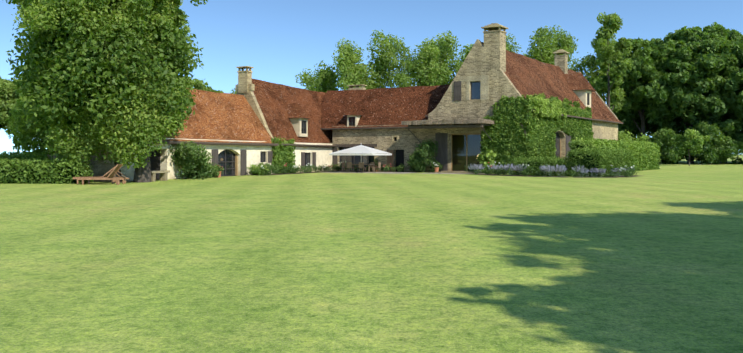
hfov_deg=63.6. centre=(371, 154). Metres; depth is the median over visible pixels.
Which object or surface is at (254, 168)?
bush
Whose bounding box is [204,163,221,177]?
bush
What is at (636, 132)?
wood tree
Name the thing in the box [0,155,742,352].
lawn ground
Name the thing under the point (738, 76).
tree lobes
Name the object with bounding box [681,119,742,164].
bush
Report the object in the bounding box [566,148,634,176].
box hedge block
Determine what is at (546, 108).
eave ivy
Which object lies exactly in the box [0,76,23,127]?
tree lobes
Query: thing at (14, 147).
tree
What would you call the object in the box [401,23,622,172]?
farmhouse
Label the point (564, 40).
tree
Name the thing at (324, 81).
tree
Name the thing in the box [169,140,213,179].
round bush
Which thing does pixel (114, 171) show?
sun lounger
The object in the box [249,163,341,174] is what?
border greens
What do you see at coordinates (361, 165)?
garden table and chairs
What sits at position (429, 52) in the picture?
tree
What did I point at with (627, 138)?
bush
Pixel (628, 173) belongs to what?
terrace border greens
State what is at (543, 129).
ivy
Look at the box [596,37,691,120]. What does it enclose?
tree lobes
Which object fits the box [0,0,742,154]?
sky
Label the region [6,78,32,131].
tree lobes
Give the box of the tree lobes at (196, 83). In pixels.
[186,76,223,92]
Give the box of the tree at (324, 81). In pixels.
[295,60,341,92]
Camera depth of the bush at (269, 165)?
48.24 m
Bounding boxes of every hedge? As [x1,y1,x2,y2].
[0,151,45,161]
[0,158,93,183]
[509,156,579,176]
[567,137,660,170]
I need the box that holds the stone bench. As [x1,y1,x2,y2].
[151,170,169,181]
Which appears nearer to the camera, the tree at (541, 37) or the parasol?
the parasol
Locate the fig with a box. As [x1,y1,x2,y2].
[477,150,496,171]
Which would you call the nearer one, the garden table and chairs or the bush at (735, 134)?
the garden table and chairs
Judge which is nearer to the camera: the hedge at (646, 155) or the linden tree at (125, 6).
the linden tree at (125, 6)
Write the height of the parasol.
2.700 m
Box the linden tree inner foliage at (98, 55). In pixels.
[6,15,203,132]
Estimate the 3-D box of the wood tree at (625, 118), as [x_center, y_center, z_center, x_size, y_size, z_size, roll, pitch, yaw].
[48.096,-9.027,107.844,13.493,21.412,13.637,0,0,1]
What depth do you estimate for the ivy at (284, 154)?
51.30 m
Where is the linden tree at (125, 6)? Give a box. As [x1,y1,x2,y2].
[26,0,180,182]
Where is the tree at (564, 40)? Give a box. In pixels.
[551,25,594,77]
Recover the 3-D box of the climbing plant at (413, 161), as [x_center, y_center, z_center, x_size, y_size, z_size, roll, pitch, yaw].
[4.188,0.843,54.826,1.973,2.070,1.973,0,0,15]
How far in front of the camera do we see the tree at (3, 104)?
150.16 m
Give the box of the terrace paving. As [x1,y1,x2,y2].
[319,171,484,173]
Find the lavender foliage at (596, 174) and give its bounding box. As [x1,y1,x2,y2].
[470,168,623,176]
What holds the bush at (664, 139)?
on the lawn ground
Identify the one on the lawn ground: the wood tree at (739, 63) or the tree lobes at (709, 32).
the wood tree at (739, 63)
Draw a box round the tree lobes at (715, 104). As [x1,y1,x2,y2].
[640,37,742,124]
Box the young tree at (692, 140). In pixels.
[674,128,709,165]
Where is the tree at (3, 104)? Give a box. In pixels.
[0,93,13,129]
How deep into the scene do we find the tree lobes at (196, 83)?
187.00 m
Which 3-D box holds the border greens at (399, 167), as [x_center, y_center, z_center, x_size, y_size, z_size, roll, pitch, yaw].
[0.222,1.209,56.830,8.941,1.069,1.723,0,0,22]
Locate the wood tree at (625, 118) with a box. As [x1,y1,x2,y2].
[612,45,678,140]
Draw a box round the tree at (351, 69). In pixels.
[331,38,381,89]
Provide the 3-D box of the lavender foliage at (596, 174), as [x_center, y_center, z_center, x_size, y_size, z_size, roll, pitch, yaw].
[13.591,1.460,45.642,12.596,0.708,5.321,0,0,15]
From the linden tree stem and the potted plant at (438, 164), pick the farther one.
the potted plant at (438, 164)
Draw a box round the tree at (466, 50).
[443,44,473,83]
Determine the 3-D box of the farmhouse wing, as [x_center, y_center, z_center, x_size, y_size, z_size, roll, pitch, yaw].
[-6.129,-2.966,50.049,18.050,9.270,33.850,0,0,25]
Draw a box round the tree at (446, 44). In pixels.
[412,30,463,84]
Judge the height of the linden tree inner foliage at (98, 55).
6.607 m
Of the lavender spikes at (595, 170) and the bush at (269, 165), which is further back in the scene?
the bush at (269, 165)
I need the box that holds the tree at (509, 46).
[506,33,526,55]
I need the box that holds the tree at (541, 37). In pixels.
[524,26,573,64]
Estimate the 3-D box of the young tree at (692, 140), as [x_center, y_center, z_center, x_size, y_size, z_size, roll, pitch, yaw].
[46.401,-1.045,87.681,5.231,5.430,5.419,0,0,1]
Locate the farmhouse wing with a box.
[38,66,449,181]
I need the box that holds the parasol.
[329,143,391,171]
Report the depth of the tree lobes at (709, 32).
104.52 m
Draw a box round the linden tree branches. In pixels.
[5,72,189,168]
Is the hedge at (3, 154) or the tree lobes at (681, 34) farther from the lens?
the tree lobes at (681, 34)
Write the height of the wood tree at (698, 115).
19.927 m
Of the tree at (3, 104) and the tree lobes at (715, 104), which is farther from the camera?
the tree at (3, 104)
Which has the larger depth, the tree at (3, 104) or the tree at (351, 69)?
the tree at (3, 104)
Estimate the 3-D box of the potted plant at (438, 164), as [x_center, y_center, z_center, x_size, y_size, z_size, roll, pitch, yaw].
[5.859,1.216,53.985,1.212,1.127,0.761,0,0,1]
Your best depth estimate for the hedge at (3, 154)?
47.30 m
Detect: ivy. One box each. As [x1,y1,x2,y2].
[271,136,295,173]
[480,94,532,172]
[525,93,593,162]
[532,95,566,118]
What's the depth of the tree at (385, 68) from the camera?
122.10 m
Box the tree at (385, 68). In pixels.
[358,30,411,87]
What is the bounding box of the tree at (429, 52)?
[393,39,451,87]
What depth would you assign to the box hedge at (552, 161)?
46.34 m
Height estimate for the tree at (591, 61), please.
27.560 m
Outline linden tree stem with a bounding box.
[114,158,121,181]
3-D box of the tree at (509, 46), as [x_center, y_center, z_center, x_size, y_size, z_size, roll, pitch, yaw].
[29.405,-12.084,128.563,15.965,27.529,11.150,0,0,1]
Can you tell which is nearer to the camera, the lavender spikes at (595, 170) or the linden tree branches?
the linden tree branches
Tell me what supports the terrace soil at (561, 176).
on the lawn ground
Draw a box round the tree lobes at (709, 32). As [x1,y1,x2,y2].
[680,25,742,117]
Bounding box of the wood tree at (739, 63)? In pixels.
[694,33,740,162]
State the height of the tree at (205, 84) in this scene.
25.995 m
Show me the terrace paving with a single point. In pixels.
(398, 172)
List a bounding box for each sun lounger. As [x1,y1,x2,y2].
[73,167,122,183]
[78,164,128,184]
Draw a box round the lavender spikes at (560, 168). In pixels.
[468,163,585,171]
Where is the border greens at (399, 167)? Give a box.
[333,163,416,171]
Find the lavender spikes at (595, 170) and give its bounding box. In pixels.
[580,168,634,172]
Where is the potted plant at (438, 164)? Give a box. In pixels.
[431,162,441,172]
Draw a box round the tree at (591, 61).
[580,37,616,103]
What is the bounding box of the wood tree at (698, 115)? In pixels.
[661,45,732,163]
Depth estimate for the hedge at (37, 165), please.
33.92 m
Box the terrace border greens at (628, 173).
[465,164,638,176]
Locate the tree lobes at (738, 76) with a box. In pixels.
[728,68,742,119]
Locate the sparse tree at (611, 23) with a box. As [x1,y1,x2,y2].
[589,11,633,112]
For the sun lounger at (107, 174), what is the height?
0.981 m
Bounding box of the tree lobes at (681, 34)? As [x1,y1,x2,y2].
[650,26,701,59]
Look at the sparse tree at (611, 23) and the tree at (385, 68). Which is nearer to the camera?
the sparse tree at (611, 23)
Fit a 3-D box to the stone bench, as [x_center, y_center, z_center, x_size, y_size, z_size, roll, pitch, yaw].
[-13.265,1.349,37.186,0.480,0.640,2.000,0,0,13]
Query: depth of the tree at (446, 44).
123.19 m
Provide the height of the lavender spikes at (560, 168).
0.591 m
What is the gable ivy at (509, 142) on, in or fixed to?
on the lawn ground
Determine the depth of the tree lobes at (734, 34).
117.14 m
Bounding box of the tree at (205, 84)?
[198,78,207,89]
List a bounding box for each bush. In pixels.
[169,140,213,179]
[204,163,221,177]
[247,163,268,175]
[258,162,274,174]
[618,130,649,141]
[646,127,691,163]
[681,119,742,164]
[723,118,742,163]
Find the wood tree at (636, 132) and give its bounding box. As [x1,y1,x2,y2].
[618,120,658,139]
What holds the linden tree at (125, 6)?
on the lawn ground
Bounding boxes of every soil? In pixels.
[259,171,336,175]
[474,174,637,177]
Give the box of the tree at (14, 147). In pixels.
[5,76,26,151]
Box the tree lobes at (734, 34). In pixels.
[685,22,742,40]
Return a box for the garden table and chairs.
[342,162,380,172]

